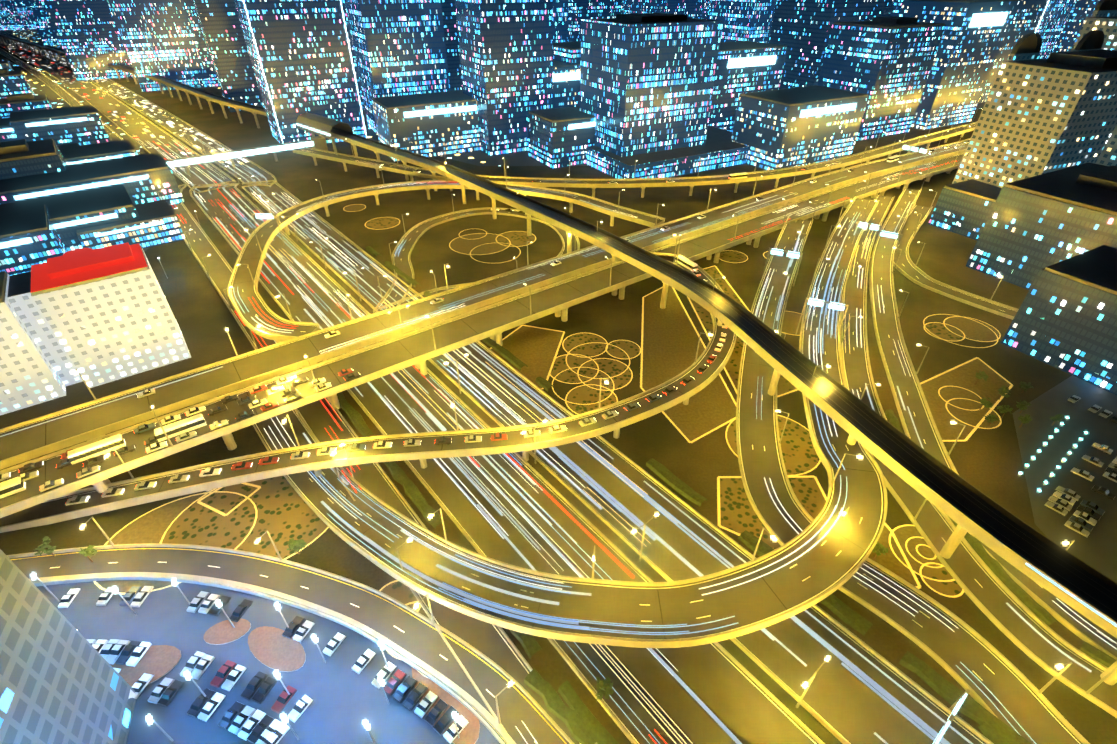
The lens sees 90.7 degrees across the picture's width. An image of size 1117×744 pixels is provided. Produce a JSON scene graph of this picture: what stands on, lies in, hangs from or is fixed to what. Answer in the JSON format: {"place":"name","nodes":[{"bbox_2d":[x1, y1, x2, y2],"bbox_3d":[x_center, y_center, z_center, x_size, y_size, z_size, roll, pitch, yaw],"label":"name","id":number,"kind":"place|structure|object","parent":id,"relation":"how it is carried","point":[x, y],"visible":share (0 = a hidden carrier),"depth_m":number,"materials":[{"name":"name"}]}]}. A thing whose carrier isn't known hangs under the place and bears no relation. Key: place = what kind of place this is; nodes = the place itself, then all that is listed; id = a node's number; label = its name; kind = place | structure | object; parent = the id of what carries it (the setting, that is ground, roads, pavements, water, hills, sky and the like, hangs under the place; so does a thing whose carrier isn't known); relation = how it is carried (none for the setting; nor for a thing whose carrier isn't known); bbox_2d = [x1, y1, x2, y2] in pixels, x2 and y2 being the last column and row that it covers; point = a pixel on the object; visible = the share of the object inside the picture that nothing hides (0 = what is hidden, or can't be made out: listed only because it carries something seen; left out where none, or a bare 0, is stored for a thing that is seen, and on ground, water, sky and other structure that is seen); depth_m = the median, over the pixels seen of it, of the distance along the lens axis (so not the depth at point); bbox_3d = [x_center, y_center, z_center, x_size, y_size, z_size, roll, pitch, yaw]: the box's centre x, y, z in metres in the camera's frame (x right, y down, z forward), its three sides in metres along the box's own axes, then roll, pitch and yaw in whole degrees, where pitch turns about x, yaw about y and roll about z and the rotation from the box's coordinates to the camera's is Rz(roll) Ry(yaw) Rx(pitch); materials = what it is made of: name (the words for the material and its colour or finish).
{"place":"outdoors","nodes":[
{"label":"outdoors","id":0,"kind":"place"},
{"bbox_2d":[0,29,984,251],"bbox_3d":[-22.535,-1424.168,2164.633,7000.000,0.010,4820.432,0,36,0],"label":"city district ground","id":1,"kind":"structure","parent":0,"point":[477,158],"depth_m":506.25,"materials":[{"name":"grey"}]},
{"bbox_2d":[0,0,35,29],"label":"building","id":2,"kind":"structure","parent":1,"relation":"on","point":[14,14],"depth_m":1339.80,"materials":[{"name":"concrete"}]},
{"bbox_2d":[23,0,60,44],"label":"building","id":3,"kind":"structure","parent":1,"relation":"on","point":[41,21],"depth_m":1041.75,"materials":[{"name":"concrete"}]},
{"bbox_2d":[183,0,219,86],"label":"building","id":4,"kind":"structure","parent":1,"relation":"on","point":[200,39],"depth_m":640.29,"materials":[{"name":"glass"}]},
{"bbox_2d":[192,0,263,111],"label":"building","id":5,"kind":"structure","parent":1,"relation":"on","point":[221,28],"depth_m":520.02,"materials":[{"name":"concrete"}]},
{"bbox_2d":[341,0,364,108],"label":"building","id":6,"kind":"structure","parent":1,"relation":"on","point":[352,52],"depth_m":529.29,"materials":[{"name":"glass"}]},
{"bbox_2d":[344,0,449,133],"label":"building","id":7,"kind":"structure","parent":1,"relation":"on","point":[399,47],"depth_m":429.95,"materials":[{"name":"glass"}]},
{"bbox_2d":[371,90,480,161],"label":"building","id":8,"kind":"structure","parent":1,"relation":"on","point":[435,124],"depth_m":401.97,"materials":[{"name":"concrete"}]},
{"bbox_2d":[441,0,462,90],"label":"building","id":9,"kind":"structure","parent":1,"relation":"on","point":[451,41],"depth_m":524.32,"materials":[{"name":"glass"}]},
{"bbox_2d":[455,0,552,155],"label":"building","id":10,"kind":"structure","parent":1,"relation":"on","point":[506,53],"depth_m":389.48,"materials":[{"name":"glass"}]},
{"bbox_2d":[552,0,568,42],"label":"building","id":11,"kind":"structure","parent":1,"relation":"on","point":[560,11],"depth_m":524.74,"materials":[{"name":"concrete"}]},
{"bbox_2d":[528,106,595,168],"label":"building","id":12,"kind":"structure","parent":1,"relation":"on","point":[559,137],"depth_m":383.70,"materials":[{"name":"concrete"}]},
{"bbox_2d":[553,60,580,108],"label":"building","id":13,"kind":"structure","parent":1,"relation":"on","point":[566,84],"depth_m":429.61,"materials":[{"name":"glass"}]},
{"bbox_2d":[553,41,580,63],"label":"building","id":14,"kind":"structure","parent":1,"relation":"on","point":[567,52],"depth_m":430.40,"materials":[{"name":"glass"}]},
{"bbox_2d":[568,0,621,41],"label":"building","id":15,"kind":"structure","parent":1,"relation":"on","point":[579,10],"depth_m":622.88,"materials":[{"name":"concrete"}]},
{"bbox_2d":[580,13,748,178],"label":"building","id":16,"kind":"structure","parent":1,"relation":"on","point":[647,80],"depth_m":360.59,"materials":[{"name":"glass"}]},
{"bbox_2d":[624,0,704,18],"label":"building","id":17,"kind":"structure","parent":1,"relation":"on","point":[692,8],"depth_m":804.33,"materials":[{"name":"concrete"}]},
{"bbox_2d":[702,0,711,19],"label":"building","id":18,"kind":"structure","parent":1,"relation":"on","point":[706,9],"depth_m":1201.27,"materials":[{"name":"concrete"}]},
{"bbox_2d":[709,0,776,42],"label":"building","id":19,"kind":"structure","parent":1,"relation":"on","point":[747,20],"depth_m":626.30,"materials":[{"name":"concrete"}]},
{"bbox_2d":[708,41,787,131],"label":"building","id":20,"kind":"structure","parent":1,"relation":"on","point":[746,66],"depth_m":436.53,"materials":[{"name":"glass"}]},
{"bbox_2d":[768,0,894,88],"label":"building","id":21,"kind":"structure","parent":1,"relation":"on","point":[801,30],"depth_m":522.07,"materials":[{"name":"glass"}]},
{"bbox_2d":[817,16,945,140],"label":"building","id":22,"kind":"structure","parent":1,"relation":"on","point":[885,64],"depth_m":434.22,"materials":[{"name":"glass"}]},
{"bbox_2d":[891,0,902,15],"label":"building","id":23,"kind":"structure","parent":1,"relation":"on","point":[897,6],"depth_m":617.83,"materials":[{"name":"concrete"}]},
{"bbox_2d":[899,0,1018,129],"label":"building","id":24,"kind":"structure","parent":1,"relation":"on","point":[972,39],"depth_m":460.80,"materials":[{"name":"glass"}]},
{"bbox_2d":[978,0,1048,102],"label":"building","id":25,"kind":"structure","parent":1,"relation":"on","point":[1027,17],"depth_m":552.93,"materials":[{"name":"concrete"}]},
{"bbox_2d":[1036,0,1075,58],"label":"building","id":26,"kind":"structure","parent":1,"relation":"on","point":[1055,16],"depth_m":686.12,"materials":[{"name":"concrete"}]},
{"bbox_2d":[0,30,1116,743],"bbox_3d":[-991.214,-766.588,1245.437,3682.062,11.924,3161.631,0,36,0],"label":"roads","id":27,"kind":"structure","parent":0,"point":[846,704],"depth_m":143.56,"materials":[{"name":"asphalt"}]},
{"bbox_2d":[0,34,1112,743],"bbox_3d":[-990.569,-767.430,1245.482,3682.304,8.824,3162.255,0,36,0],"label":"markings","id":28,"kind":"object","parent":27,"relation":"on","point":[610,448],"visible":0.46,"depth_m":143.56,"materials":[{"name":"white paint"}]},
{"bbox_2d":[0,43,1116,743],"bbox_3d":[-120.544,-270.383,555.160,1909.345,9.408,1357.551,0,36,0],"label":"light trails","id":29,"kind":"object","parent":27,"relation":"on","point":[862,677],"depth_m":142.21,"materials":[{"name":"white"}]},
{"bbox_2d":[0,46,1116,743],"bbox_3d":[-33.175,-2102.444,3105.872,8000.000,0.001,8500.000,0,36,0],"label":"ground","id":30,"kind":"structure","parent":0,"point":[988,462],"depth_m":212.39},
{"bbox_2d":[0,60,12,70],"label":"building","id":31,"kind":"structure","parent":30,"relation":"on","point":[5,64],"depth_m":654.72,"materials":[{"name":"concrete"}]},
{"bbox_2d":[0,118,17,141],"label":"building","id":32,"kind":"structure","parent":30,"relation":"on","point":[7,132],"depth_m":411.20,"materials":[{"name":"glass"}]},
{"bbox_2d":[0,68,34,97],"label":"building","id":33,"kind":"structure","parent":30,"relation":"on","point":[14,82],"depth_m":561.07,"materials":[{"name":"glass"}]},
{"bbox_2d":[0,93,52,117],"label":"building","id":34,"kind":"structure","parent":30,"relation":"on","point":[10,103],"depth_m":501.53,"materials":[{"name":"concrete"}]},
{"bbox_2d":[0,139,66,179],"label":"building","id":35,"kind":"structure","parent":30,"relation":"on","point":[21,158],"depth_m":301.62,"materials":[{"name":"concrete"}]},
{"bbox_2d":[0,204,67,275],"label":"building","id":36,"kind":"structure","parent":30,"relation":"on","point":[29,236],"depth_m":236.98,"materials":[{"name":"concrete"}]},
{"bbox_2d":[9,105,109,145],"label":"building","id":37,"kind":"structure","parent":30,"relation":"on","point":[81,125],"depth_m":427.65,"materials":[{"name":"glass"}]},
{"bbox_2d":[0,549,135,743],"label":"building","id":38,"kind":"structure","parent":30,"relation":"on","point":[62,681],"depth_m":82.99,"materials":[{"name":"concrete"}]},
{"bbox_2d":[57,143,79,147],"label":"building","id":39,"kind":"structure","parent":30,"relation":"on","point":[68,145],"depth_m":380.75,"materials":[{"name":"concrete"}]},
{"bbox_2d":[0,185,139,250],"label":"building","id":40,"kind":"structure","parent":30,"relation":"on","point":[70,214],"depth_m":264.88,"materials":[{"name":"concrete"}]},
{"bbox_2d":[41,0,136,80],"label":"building","id":41,"kind":"structure","parent":30,"relation":"on","point":[89,36],"depth_m":689.17,"materials":[{"name":"concrete"}]},
{"bbox_2d":[0,152,184,204],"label":"building","id":42,"kind":"structure","parent":30,"relation":"on","point":[143,178],"depth_m":307.94,"materials":[{"name":"concrete"}]},
{"bbox_2d":[0,243,190,414],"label":"white apartments","id":43,"kind":"structure","parent":30,"relation":"on","point":[98,316],"depth_m":173.87,"materials":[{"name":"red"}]},
{"bbox_2d":[59,140,137,164],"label":"building","id":44,"kind":"structure","parent":30,"relation":"on","point":[96,152],"depth_m":358.76,"materials":[{"name":"concrete"}]},
{"bbox_2d":[76,199,184,249],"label":"building","id":45,"kind":"structure","parent":30,"relation":"on","point":[156,223],"depth_m":270.78,"materials":[{"name":"concrete"}]},
{"bbox_2d":[106,0,211,91],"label":"building","id":46,"kind":"structure","parent":30,"relation":"on","point":[158,37],"depth_m":623.54,"materials":[{"name":"glass"}]},
{"bbox_2d":[32,158,459,743],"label":"cool lamp poles","id":47,"kind":"object","parent":30,"relation":"on","point":[284,718],"visible":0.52,"depth_m":101.56,"materials":[{"name":"silver metal"}]},
{"bbox_2d":[234,0,366,143],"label":"building","id":48,"kind":"structure","parent":30,"relation":"on","point":[300,56],"depth_m":408.89,"materials":[{"name":"glass"}]},
{"bbox_2d":[33,371,1066,702],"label":"trees","id":49,"kind":"object","parent":30,"relation":"on","point":[605,687],"visible":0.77,"depth_m":127.71,"materials":[{"name":"green plant"}]},
{"bbox_2d":[0,48,1116,743],"bbox_3d":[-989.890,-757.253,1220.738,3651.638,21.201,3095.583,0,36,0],"label":"street lamps","id":50,"kind":"object","parent":30,"relation":"on","point":[828,656],"visible":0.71,"depth_m":161.93,"materials":[{"name":"silver metal"}]},
{"bbox_2d":[0,37,1116,684],"bbox_3d":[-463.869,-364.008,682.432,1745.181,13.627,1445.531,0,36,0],"label":"piers","id":51,"kind":"structure","parent":30,"relation":"on","point":[952,543],"depth_m":229.81,"materials":[{"name":"concrete"}]},
{"bbox_2d":[0,33,1116,638],"bbox_3d":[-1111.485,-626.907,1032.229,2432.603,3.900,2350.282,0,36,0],"label":"metro viaduct","id":52,"kind":"object","parent":51,"relation":"on","point":[1066,577],"visible":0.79,"depth_m":144.70,"materials":[{"name":"concrete"}]},
{"bbox_2d":[165,113,969,743],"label":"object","id":53,"kind":"object","parent":30,"relation":"on","point":[319,125],"visible":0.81,"depth_m":379.30,"materials":[{"name":"concrete"}]},
{"bbox_2d":[29,375,1116,743],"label":"car park","id":54,"kind":"structure","parent":30,"relation":"on","point":[343,695],"depth_m":112.73,"materials":[{"name":"asphalt"}]},
{"bbox_2d":[0,141,1116,743],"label":"cars","id":55,"kind":"object","parent":54,"relation":"on","point":[268,729],"visible":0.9,"depth_m":120.74,"materials":[{"name":"painted metal"},{"name":"glass"},{"name":"rubber"}]},
{"bbox_2d":[93,204,1116,743],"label":"landscaping","id":56,"kind":"object","parent":30,"relation":"on","point":[241,516],"visible":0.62,"depth_m":151.26,"materials":[{"name":"grass"},{"name":"soil"},{"name":"foliage"}]},
{"bbox_2d":[731,85,868,169],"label":"building","id":57,"kind":"structure","parent":30,"relation":"on","point":[781,128],"depth_m":377.72,"materials":[{"name":"concrete"}]},
{"bbox_2d":[928,179,1001,239],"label":"building","id":58,"kind":"structure","parent":30,"relation":"on","point":[963,208],"depth_m":284.45,"materials":[{"name":"concrete"}]},
{"bbox_2d":[952,30,1116,187],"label":"apartment building","id":59,"kind":"structure","parent":30,"relation":"on","point":[1055,111],"depth_m":267.30,"materials":[{"name":"concrete"}]},
{"bbox_2d":[966,162,1116,289],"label":"building","id":60,"kind":"structure","parent":30,"relation":"on","point":[1033,226],"depth_m":230.69,"materials":[{"name":"concrete"}]},
{"bbox_2d":[1000,245,1116,394],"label":"building","id":61,"kind":"structure","parent":30,"relation":"on","point":[1065,319],"depth_m":183.92,"materials":[{"name":"concrete"}]},
{"bbox_2d":[1053,0,1099,51],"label":"building","id":62,"kind":"structure","parent":30,"relation":"on","point":[1081,10],"depth_m":702.43,"materials":[{"name":"concrete"}]},
{"bbox_2d":[1070,0,1116,50],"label":"apartment building","id":63,"kind":"structure","parent":30,"relation":"on","point":[1103,17],"depth_m":308.45,"materials":[{"name":"concrete"}]},
{"bbox_2d":[1095,125,1116,165],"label":"apartment building","id":64,"kind":"structure","parent":30,"relation":"on","point":[1107,156],"depth_m":270.75,"materials":[{"name":"concrete"}]}
]}

